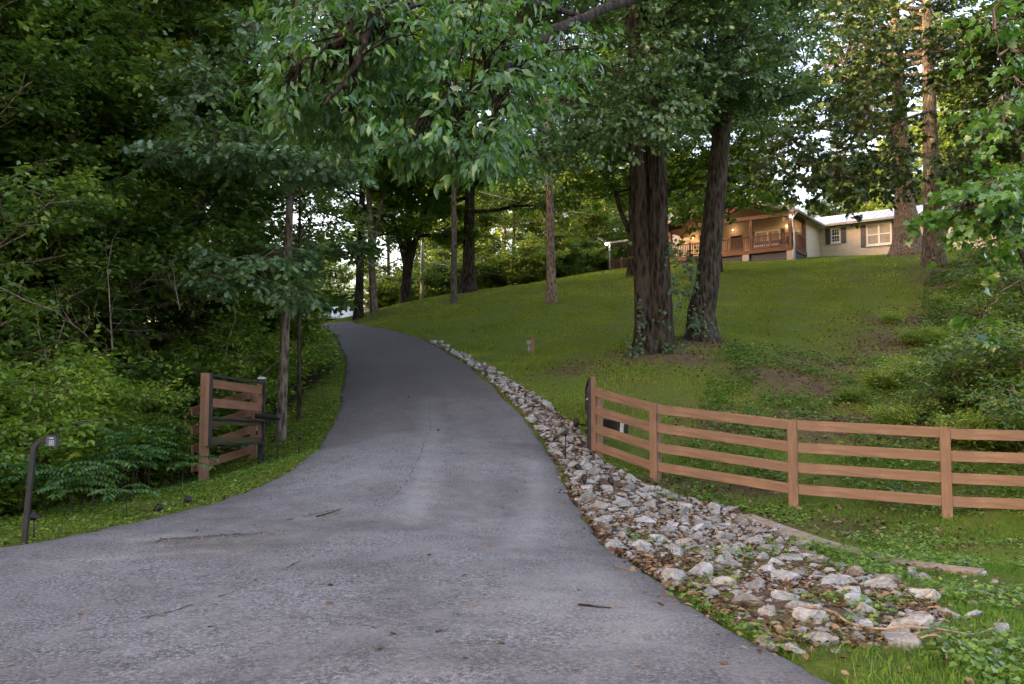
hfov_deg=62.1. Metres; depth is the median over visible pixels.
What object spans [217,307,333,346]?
shrub
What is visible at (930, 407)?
bank bush
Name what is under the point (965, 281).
bank bush
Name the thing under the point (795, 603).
riprap rock
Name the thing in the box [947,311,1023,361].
bank bush
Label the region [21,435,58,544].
keypad pedestal
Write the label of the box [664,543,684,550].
riprap rock
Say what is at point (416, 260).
distant bush
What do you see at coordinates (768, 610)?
riprap rock
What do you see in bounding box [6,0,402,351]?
woodland tree
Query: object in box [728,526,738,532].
riprap rock
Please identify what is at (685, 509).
riprap rock
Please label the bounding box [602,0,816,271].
maple tree
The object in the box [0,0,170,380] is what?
woodland tree
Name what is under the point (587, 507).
riprap rock
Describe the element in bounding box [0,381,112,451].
shrub
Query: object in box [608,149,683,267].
distant tree
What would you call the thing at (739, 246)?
patio chair
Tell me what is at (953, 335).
bank bush
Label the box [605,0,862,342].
leaning oak
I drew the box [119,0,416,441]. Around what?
young oak tree
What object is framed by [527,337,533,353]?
meter post
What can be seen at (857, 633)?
riprap rock
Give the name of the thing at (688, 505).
riprap rock
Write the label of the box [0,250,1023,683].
ground
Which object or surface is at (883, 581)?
riprap rock
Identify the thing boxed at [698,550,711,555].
riprap rock
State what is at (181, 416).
shrub
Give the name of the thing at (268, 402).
leaf litter
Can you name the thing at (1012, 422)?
bank bush
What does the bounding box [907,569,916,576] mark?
riprap rock
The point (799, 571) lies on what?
riprap rock
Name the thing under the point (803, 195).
sky
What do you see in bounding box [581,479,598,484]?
riprap rock
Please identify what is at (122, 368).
shrub
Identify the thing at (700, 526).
riprap rock
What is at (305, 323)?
shrub
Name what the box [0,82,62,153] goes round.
woodland tree
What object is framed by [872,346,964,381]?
bank bush
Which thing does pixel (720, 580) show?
riprap rock
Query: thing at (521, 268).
distant bush
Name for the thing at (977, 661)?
roadside weeds
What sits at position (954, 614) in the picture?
riprap rock
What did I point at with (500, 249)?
distant tree
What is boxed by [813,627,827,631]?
riprap rock
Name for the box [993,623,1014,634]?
riprap rock
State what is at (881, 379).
bank bush
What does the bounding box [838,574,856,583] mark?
riprap rock
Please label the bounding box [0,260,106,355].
dead branch
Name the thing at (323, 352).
forest undergrowth
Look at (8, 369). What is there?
shrub
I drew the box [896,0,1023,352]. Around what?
roadside maple
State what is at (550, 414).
riprap rock
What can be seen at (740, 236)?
door
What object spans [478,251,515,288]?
distant bush
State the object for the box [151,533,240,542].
road crack
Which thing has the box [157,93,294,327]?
woodland tree
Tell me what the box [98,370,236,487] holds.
shrub
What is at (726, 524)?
riprap rock
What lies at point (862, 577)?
riprap rock
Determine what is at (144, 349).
shrub
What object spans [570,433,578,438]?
riprap rock
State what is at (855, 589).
riprap rock
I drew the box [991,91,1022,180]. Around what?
distant tree
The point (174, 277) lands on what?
dead branch
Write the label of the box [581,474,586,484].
spot light
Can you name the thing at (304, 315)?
shrub
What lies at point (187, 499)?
spot light
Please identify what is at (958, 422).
bank bush
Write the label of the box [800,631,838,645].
riprap rock
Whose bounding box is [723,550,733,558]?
riprap rock
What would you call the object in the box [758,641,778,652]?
riprap rock
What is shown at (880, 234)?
window
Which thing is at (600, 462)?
riprap rock
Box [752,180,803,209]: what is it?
distant tree
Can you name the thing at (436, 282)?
distant bush
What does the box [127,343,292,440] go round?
shrub
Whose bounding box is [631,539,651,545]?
riprap rock
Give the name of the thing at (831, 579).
riprap rock
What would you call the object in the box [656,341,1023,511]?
bank weeds
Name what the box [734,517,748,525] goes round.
riprap rock
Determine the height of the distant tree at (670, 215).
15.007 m
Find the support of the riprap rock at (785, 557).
on the ground at (654, 392)
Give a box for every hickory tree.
[392,3,512,304]
[414,0,626,303]
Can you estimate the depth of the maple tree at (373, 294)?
43.14 m
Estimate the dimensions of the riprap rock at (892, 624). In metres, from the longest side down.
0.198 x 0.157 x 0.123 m
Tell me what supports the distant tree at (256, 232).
on the ground at (654, 392)
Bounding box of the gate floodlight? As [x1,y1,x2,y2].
[573,418,585,443]
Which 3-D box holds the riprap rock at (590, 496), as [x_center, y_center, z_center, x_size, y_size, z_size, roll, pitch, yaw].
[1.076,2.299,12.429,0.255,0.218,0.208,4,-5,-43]
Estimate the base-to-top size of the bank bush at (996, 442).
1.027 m
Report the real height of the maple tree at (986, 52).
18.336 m
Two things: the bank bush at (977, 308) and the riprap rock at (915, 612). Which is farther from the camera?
the bank bush at (977, 308)
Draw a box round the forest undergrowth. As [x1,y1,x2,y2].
[0,333,341,516]
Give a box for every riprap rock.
[498,376,508,381]
[510,383,519,388]
[525,416,537,422]
[532,396,541,399]
[534,424,549,430]
[541,399,551,406]
[545,405,553,410]
[545,412,555,417]
[547,442,558,448]
[547,448,562,454]
[550,419,560,425]
[559,436,573,441]
[563,444,574,452]
[565,481,579,487]
[567,461,578,467]
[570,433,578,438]
[570,476,579,480]
[574,470,585,476]
[579,492,594,501]
[580,455,592,459]
[580,460,589,466]
[580,484,592,491]
[580,506,591,512]
[581,463,592,470]
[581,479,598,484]
[586,465,599,474]
[590,459,603,464]
[590,475,599,480]
[590,501,611,509]
[593,517,607,522]
[596,511,612,514]
[596,522,611,529]
[599,515,612,521]
[600,475,616,480]
[601,464,615,470]
[602,485,612,492]
[605,538,626,553]
[608,507,621,512]
[612,499,634,506]
[615,534,627,538]
[623,483,635,489]
[624,474,636,481]
[627,506,639,513]
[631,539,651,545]
[633,515,655,523]
[636,529,646,535]
[636,543,659,553]
[639,487,649,491]
[641,492,652,499]
[642,499,656,509]
[644,485,654,489]
[645,510,662,519]
[648,533,668,542]
[654,488,673,494]
[658,508,673,515]
[658,525,677,532]
[661,567,685,587]
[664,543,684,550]
[665,493,678,500]
[666,522,678,527]
[671,547,682,555]
[674,538,699,547]
[677,502,692,508]
[677,506,688,513]
[679,515,689,522]
[687,554,713,578]
[691,523,706,530]
[692,530,702,542]
[694,519,714,527]
[697,587,719,596]
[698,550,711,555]
[705,516,722,522]
[705,540,717,545]
[707,502,720,510]
[709,575,736,587]
[710,510,719,514]
[712,532,735,541]
[713,538,731,543]
[714,564,722,570]
[715,555,724,564]
[716,544,730,548]
[718,522,730,525]
[720,548,742,555]
[721,558,739,566]
[722,506,739,512]
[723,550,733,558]
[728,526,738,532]
[730,592,764,606]
[731,542,745,548]
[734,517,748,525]
[743,537,764,544]
[744,526,766,532]
[745,576,764,589]
[754,635,775,644]
[756,552,769,558]
[757,544,782,550]
[757,564,775,575]
[757,605,775,615]
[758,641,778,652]
[768,557,783,564]
[771,569,799,581]
[771,589,800,600]
[772,523,785,528]
[773,529,793,536]
[775,554,802,559]
[780,642,805,653]
[785,599,807,608]
[788,547,803,551]
[790,626,807,634]
[791,539,812,548]
[791,569,808,577]
[792,588,806,593]
[792,603,828,621]
[797,553,813,556]
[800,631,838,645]
[804,551,817,554]
[807,554,826,561]
[809,573,850,587]
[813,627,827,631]
[823,567,835,572]
[835,586,860,592]
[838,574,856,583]
[844,565,864,577]
[844,593,872,604]
[844,608,865,619]
[848,631,864,640]
[852,618,873,629]
[853,602,876,613]
[855,576,870,581]
[861,576,897,589]
[872,574,902,582]
[879,601,894,607]
[880,631,922,650]
[884,622,910,632]
[890,590,901,594]
[890,613,935,631]
[904,611,930,615]
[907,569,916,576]
[909,588,940,601]
[916,572,931,577]
[935,608,961,618]
[965,609,982,619]
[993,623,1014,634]
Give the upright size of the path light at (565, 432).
0.666 m
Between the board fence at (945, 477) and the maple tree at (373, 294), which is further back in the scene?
the maple tree at (373, 294)
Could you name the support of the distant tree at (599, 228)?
on the ground at (654, 392)
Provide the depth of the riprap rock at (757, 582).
7.26 m
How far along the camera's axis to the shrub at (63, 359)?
14.41 m
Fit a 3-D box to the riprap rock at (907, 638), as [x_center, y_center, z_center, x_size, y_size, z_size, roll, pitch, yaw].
[2.549,1.935,5.526,0.261,0.158,0.254,-3,2,16]
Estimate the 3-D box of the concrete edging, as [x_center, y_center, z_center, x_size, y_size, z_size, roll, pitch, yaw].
[4.058,2.558,10.617,0.448,0.280,4.199,1,-4,-18]
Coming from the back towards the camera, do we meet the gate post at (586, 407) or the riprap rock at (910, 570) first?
the gate post at (586, 407)
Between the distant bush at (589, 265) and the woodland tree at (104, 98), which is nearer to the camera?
the woodland tree at (104, 98)
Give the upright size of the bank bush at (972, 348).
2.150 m
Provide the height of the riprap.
3.940 m
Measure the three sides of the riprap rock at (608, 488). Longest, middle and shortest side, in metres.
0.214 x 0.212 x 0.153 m
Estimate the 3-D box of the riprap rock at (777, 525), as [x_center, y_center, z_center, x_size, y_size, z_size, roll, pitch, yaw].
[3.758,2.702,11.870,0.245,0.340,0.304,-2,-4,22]
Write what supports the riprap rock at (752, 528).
on the ground at (654, 392)
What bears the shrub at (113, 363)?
on the ground at (654, 392)
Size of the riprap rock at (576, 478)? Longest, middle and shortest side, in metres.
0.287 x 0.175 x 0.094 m
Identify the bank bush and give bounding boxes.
[826,381,872,401]
[844,357,913,390]
[860,396,927,424]
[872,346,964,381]
[876,306,908,323]
[888,384,961,416]
[891,320,940,345]
[891,338,1023,413]
[916,314,1023,410]
[923,323,960,341]
[925,292,953,302]
[926,401,1010,447]
[931,309,1023,413]
[931,314,1023,371]
[939,252,1023,320]
[944,287,1023,328]
[945,268,988,288]
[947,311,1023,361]
[951,240,1023,282]
[951,370,1023,452]
[955,398,1022,450]
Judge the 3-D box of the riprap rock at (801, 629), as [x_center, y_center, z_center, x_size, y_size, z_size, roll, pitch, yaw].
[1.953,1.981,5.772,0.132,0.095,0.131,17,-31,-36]
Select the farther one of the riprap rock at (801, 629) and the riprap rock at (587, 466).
the riprap rock at (587, 466)
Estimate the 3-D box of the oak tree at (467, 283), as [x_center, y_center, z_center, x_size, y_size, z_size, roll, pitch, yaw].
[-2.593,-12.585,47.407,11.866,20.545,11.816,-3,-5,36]
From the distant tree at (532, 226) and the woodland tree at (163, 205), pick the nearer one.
the woodland tree at (163, 205)
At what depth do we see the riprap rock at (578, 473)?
13.89 m
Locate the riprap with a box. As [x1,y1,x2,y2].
[429,340,1001,645]
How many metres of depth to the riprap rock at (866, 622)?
5.86 m
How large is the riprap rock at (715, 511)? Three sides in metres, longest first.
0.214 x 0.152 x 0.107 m
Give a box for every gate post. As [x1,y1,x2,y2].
[256,376,266,463]
[585,398,587,445]
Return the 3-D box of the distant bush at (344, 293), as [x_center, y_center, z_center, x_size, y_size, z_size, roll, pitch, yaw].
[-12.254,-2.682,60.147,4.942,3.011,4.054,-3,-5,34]
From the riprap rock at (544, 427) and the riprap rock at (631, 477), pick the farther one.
the riprap rock at (544, 427)
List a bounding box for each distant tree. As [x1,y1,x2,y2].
[232,207,267,242]
[308,238,355,304]
[335,168,439,304]
[398,183,480,273]
[418,219,506,258]
[428,182,506,289]
[447,181,545,252]
[459,137,564,285]
[506,153,587,274]
[534,147,628,264]
[556,199,616,234]
[562,151,629,252]
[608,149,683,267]
[668,150,704,218]
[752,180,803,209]
[802,146,872,217]
[825,150,883,215]
[859,136,922,211]
[909,58,1000,203]
[913,105,998,204]
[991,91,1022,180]
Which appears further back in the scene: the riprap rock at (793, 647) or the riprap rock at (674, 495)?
the riprap rock at (674, 495)
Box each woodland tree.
[0,0,164,406]
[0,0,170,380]
[0,0,259,415]
[0,0,322,376]
[0,4,205,361]
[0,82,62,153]
[0,97,184,361]
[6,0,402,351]
[7,3,212,352]
[112,0,374,331]
[112,38,354,324]
[150,40,282,321]
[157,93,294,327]
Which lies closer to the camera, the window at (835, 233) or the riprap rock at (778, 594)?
the riprap rock at (778, 594)
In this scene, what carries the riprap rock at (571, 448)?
on the ground at (654, 392)
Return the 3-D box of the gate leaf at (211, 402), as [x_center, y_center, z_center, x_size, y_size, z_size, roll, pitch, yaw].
[-5.230,1.328,16.153,0.141,1.370,2.270,-1,-4,8]
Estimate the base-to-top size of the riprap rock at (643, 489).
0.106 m
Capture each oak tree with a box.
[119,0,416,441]
[396,0,587,293]
[726,0,1023,266]
[770,0,995,256]
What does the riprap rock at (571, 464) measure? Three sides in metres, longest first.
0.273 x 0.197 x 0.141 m
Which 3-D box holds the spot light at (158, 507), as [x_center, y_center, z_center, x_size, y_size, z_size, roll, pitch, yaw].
[-4.612,2.221,11.079,0.124,0.239,0.090,1,-4,-17]
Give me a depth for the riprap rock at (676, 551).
9.20 m
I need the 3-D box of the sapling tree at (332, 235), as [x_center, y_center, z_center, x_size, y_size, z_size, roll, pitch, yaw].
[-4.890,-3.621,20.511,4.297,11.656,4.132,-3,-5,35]
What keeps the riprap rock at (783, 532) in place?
on the ground at (654, 392)
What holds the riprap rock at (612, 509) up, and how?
on the ground at (654, 392)
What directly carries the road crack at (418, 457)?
on the driveway
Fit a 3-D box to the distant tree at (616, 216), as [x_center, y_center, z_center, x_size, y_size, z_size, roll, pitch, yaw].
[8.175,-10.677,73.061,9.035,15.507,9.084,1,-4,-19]
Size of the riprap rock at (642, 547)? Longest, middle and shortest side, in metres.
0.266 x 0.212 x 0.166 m
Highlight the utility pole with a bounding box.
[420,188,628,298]
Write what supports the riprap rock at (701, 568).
on the ground at (654, 392)
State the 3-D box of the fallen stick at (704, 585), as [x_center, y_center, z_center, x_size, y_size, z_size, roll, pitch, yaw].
[1.758,2.043,7.152,0.495,0.069,0.112,3,-5,-37]
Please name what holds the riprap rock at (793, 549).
on the ground at (654, 392)
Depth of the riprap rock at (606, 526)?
10.59 m
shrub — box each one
[0,299,192,500]
[0,351,35,431]
[0,361,170,502]
[0,363,132,509]
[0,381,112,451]
[0,414,50,503]
[0,439,28,464]
[4,289,174,444]
[55,328,142,383]
[55,344,180,475]
[98,340,174,379]
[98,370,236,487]
[115,332,187,419]
[123,313,171,354]
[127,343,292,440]
[130,291,316,432]
[138,400,238,465]
[143,324,242,370]
[157,299,329,391]
[200,284,329,343]
[201,241,347,373]
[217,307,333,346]
[251,316,324,350]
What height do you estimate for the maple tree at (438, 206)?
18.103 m
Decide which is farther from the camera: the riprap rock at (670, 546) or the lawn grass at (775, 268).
the lawn grass at (775, 268)
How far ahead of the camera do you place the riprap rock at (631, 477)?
14.43 m
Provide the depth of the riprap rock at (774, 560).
8.90 m
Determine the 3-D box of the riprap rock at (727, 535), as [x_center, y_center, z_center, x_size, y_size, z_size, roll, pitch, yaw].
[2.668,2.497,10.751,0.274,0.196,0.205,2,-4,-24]
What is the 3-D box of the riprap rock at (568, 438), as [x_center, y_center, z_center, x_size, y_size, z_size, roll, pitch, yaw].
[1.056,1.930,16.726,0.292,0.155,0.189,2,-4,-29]
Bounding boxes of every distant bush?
[316,284,354,306]
[341,271,416,307]
[376,257,429,302]
[398,258,460,297]
[425,246,502,288]
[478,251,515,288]
[479,231,569,284]
[517,228,602,277]
[560,239,616,274]
[576,237,627,270]
[604,246,627,268]
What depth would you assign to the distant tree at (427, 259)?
71.29 m
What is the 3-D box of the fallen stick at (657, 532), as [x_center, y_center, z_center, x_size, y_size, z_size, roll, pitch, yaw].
[1.882,2.323,10.177,0.617,0.116,0.281,-2,-4,23]
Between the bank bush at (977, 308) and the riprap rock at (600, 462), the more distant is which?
the bank bush at (977, 308)
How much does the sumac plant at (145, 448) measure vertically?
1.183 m
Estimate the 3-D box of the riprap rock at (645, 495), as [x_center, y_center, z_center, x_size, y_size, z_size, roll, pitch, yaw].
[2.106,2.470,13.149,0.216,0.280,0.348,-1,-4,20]
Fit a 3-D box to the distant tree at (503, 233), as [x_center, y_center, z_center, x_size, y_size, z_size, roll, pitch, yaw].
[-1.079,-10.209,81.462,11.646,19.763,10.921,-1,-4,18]
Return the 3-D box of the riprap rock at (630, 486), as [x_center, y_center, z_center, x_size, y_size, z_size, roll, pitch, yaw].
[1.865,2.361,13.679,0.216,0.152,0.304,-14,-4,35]
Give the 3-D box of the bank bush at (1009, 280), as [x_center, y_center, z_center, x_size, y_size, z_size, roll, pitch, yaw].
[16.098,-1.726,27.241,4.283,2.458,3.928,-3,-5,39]
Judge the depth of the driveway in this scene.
7.19 m
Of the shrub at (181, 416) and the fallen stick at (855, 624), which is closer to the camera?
the fallen stick at (855, 624)
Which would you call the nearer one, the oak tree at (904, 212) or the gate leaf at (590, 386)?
the gate leaf at (590, 386)
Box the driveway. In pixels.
[0,321,830,683]
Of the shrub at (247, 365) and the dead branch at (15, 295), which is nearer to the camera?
the dead branch at (15, 295)
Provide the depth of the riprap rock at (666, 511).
12.15 m
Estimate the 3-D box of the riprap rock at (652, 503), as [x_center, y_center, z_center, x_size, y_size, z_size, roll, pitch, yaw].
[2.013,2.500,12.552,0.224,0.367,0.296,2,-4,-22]
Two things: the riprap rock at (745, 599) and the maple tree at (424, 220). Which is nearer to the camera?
the riprap rock at (745, 599)
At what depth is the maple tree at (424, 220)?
43.48 m
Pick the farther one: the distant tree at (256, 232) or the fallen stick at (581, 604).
the distant tree at (256, 232)
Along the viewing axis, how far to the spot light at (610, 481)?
13.36 m
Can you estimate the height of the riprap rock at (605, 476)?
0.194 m
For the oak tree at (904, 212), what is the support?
on the ground at (654, 392)
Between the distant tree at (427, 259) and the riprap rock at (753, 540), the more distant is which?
the distant tree at (427, 259)
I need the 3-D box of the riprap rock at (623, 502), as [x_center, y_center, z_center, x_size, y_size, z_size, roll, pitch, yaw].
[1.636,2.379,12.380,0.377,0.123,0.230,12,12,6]
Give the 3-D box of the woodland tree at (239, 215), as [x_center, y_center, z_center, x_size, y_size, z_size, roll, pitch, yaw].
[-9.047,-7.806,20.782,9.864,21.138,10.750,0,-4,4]
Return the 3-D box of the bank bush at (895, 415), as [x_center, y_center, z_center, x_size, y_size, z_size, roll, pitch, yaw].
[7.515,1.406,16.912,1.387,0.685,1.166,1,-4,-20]
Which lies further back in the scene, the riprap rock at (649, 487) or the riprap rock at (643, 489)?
the riprap rock at (649, 487)
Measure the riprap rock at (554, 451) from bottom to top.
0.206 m
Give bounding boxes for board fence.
[191,373,258,482]
[594,388,1023,518]
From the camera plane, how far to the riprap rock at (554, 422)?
17.50 m
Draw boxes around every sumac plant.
[0,457,163,516]
[55,425,172,504]
[85,423,220,496]
[121,419,219,488]
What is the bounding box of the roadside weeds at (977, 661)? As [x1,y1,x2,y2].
[617,486,1023,683]
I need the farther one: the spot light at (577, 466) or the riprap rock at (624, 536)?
the spot light at (577, 466)
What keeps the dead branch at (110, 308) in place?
on the ground at (654, 392)
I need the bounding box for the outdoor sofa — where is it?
[754,239,783,249]
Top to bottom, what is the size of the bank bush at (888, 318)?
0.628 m
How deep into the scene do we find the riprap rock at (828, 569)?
8.49 m
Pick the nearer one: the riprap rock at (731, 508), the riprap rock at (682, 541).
the riprap rock at (682, 541)
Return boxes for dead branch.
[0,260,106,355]
[0,341,50,392]
[82,218,164,349]
[154,219,205,309]
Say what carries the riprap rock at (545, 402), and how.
on the ground at (654, 392)
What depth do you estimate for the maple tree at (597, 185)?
45.36 m
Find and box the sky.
[144,0,1021,323]
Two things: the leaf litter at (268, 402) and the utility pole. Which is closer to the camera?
the leaf litter at (268, 402)
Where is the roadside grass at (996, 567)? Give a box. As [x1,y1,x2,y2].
[602,440,1023,683]
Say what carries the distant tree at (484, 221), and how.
on the ground at (654, 392)
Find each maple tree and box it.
[283,29,451,320]
[313,5,451,314]
[332,0,492,302]
[534,3,710,276]
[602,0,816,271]
[949,0,1023,171]
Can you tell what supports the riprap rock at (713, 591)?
on the ground at (654, 392)
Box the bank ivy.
[905,256,1023,451]
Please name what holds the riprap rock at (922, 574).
on the ground at (654, 392)
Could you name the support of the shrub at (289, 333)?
on the ground at (654, 392)
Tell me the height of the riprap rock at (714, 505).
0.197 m
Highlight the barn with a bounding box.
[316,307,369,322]
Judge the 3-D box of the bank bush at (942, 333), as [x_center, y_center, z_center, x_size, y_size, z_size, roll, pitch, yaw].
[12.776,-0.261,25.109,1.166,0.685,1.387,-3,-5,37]
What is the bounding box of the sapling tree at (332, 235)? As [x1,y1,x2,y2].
[215,0,395,420]
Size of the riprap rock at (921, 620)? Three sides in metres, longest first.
0.301 x 0.217 x 0.155 m
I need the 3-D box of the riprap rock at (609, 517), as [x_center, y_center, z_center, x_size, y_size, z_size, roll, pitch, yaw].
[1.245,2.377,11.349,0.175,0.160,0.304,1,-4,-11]
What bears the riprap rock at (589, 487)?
on the ground at (654, 392)
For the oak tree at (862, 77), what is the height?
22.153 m
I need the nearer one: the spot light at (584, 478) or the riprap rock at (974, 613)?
the riprap rock at (974, 613)
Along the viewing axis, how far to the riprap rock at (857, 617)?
6.14 m
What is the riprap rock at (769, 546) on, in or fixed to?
on the ground at (654, 392)
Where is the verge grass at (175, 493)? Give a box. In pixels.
[0,359,345,546]
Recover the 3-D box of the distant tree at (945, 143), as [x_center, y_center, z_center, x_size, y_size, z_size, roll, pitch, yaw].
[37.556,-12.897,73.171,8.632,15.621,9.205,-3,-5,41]
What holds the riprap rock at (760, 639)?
on the ground at (654, 392)
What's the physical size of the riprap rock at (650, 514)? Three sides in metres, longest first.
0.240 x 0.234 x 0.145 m
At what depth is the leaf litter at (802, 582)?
8.53 m
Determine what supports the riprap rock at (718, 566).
on the ground at (654, 392)
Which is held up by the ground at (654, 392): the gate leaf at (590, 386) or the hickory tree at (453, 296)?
the hickory tree at (453, 296)
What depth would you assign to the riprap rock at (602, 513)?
11.56 m
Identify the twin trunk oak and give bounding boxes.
[230,0,847,358]
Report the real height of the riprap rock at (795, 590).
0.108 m
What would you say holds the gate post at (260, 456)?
on the ground at (654, 392)
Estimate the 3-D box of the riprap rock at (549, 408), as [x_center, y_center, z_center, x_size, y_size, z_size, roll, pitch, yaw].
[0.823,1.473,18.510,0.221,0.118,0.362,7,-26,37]
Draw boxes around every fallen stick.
[578,603,610,607]
[642,531,692,541]
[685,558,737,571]
[697,584,731,588]
[798,606,1007,634]
[918,634,950,659]
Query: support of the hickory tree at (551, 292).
on the ground at (654, 392)
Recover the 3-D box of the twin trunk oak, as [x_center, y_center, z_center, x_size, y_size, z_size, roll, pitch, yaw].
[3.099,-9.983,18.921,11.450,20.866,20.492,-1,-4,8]
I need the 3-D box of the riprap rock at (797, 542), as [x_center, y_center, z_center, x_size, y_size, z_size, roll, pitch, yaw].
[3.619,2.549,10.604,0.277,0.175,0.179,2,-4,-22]
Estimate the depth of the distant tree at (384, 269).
62.18 m
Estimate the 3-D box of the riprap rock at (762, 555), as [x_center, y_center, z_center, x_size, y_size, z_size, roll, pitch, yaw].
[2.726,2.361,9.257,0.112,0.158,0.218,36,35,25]
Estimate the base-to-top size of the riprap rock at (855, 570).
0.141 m
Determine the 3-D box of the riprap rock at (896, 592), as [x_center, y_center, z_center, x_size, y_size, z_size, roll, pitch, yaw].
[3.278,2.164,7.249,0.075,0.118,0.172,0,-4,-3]
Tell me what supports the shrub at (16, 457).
on the ground at (654, 392)
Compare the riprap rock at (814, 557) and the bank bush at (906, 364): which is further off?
the bank bush at (906, 364)
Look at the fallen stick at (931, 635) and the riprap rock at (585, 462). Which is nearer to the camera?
the fallen stick at (931, 635)
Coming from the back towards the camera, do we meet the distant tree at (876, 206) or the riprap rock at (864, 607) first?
the distant tree at (876, 206)
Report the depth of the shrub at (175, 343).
22.67 m
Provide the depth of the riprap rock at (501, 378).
21.22 m
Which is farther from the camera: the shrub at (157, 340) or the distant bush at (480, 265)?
the distant bush at (480, 265)
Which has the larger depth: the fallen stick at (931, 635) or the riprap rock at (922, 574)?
the riprap rock at (922, 574)
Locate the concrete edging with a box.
[738,514,983,576]
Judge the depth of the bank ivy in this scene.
28.52 m
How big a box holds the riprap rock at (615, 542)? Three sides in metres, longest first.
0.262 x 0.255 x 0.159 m
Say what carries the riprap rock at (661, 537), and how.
on the ground at (654, 392)
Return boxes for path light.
[30,511,42,542]
[295,434,303,453]
[561,430,569,458]
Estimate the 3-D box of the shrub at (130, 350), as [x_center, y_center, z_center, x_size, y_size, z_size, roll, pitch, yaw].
[-8.621,1.475,17.962,3.456,2.894,3.098,4,-5,-45]
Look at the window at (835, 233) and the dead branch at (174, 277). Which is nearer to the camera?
the dead branch at (174, 277)
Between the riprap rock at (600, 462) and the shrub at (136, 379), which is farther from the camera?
the shrub at (136, 379)
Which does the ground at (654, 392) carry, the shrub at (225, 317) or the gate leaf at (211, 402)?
the shrub at (225, 317)
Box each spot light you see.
[153,503,162,511]
[183,496,191,503]
[574,463,580,469]
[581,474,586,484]
[607,477,613,485]
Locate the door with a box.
[731,235,741,251]
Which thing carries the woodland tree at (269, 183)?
on the ground at (654, 392)
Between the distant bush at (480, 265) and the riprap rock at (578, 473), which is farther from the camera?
the distant bush at (480, 265)
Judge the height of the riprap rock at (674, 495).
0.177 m
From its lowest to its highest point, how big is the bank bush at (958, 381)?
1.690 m
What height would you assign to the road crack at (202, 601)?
0.031 m
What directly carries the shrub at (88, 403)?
on the ground at (654, 392)
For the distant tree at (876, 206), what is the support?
on the ground at (654, 392)
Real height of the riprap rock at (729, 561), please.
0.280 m
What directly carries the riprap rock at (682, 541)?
on the ground at (654, 392)
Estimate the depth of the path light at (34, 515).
9.22 m
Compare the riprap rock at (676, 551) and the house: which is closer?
the riprap rock at (676, 551)
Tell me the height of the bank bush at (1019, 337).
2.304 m
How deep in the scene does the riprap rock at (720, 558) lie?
8.84 m
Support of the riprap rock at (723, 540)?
on the ground at (654, 392)
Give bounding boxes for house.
[605,197,1023,269]
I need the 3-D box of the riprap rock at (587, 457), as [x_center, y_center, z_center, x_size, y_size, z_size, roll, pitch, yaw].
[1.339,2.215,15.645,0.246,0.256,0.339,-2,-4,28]
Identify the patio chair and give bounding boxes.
[734,241,743,251]
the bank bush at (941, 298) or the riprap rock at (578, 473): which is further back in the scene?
the bank bush at (941, 298)
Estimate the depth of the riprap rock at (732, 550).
9.54 m
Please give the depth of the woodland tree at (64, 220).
15.58 m
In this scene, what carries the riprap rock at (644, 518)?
on the ground at (654, 392)
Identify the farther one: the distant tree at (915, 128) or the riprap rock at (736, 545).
the distant tree at (915, 128)
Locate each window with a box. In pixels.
[755,229,779,241]
[830,228,840,244]
[866,222,891,246]
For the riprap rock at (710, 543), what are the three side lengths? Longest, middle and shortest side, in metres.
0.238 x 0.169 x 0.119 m
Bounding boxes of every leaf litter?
[20,358,333,514]
[434,343,951,648]
[449,286,1021,548]
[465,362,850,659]
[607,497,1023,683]
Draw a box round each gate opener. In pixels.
[255,413,281,461]
[603,419,628,433]
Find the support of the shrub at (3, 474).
on the ground at (654, 392)
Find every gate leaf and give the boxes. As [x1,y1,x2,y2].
[203,374,265,445]
[585,377,595,450]
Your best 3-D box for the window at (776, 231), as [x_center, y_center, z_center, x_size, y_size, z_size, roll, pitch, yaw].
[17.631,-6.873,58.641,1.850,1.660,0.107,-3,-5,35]
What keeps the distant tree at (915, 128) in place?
on the ground at (654, 392)
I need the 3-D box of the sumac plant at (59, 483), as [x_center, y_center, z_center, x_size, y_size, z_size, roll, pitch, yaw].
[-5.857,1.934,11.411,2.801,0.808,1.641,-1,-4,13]
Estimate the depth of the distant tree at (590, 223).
64.78 m
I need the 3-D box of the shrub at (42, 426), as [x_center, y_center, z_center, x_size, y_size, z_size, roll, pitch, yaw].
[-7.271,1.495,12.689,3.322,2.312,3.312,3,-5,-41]
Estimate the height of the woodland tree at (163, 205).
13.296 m
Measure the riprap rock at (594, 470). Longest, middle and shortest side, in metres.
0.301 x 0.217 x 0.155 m
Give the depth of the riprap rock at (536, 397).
19.26 m
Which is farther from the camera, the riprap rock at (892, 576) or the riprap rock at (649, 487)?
the riprap rock at (649, 487)
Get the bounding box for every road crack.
[67,554,314,631]
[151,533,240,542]
[386,396,431,501]
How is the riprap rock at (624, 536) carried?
on the ground at (654, 392)
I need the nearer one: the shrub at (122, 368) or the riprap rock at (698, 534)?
the riprap rock at (698, 534)
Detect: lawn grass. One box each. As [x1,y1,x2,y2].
[318,248,1023,332]
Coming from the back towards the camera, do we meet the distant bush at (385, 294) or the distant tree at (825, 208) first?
the distant tree at (825, 208)

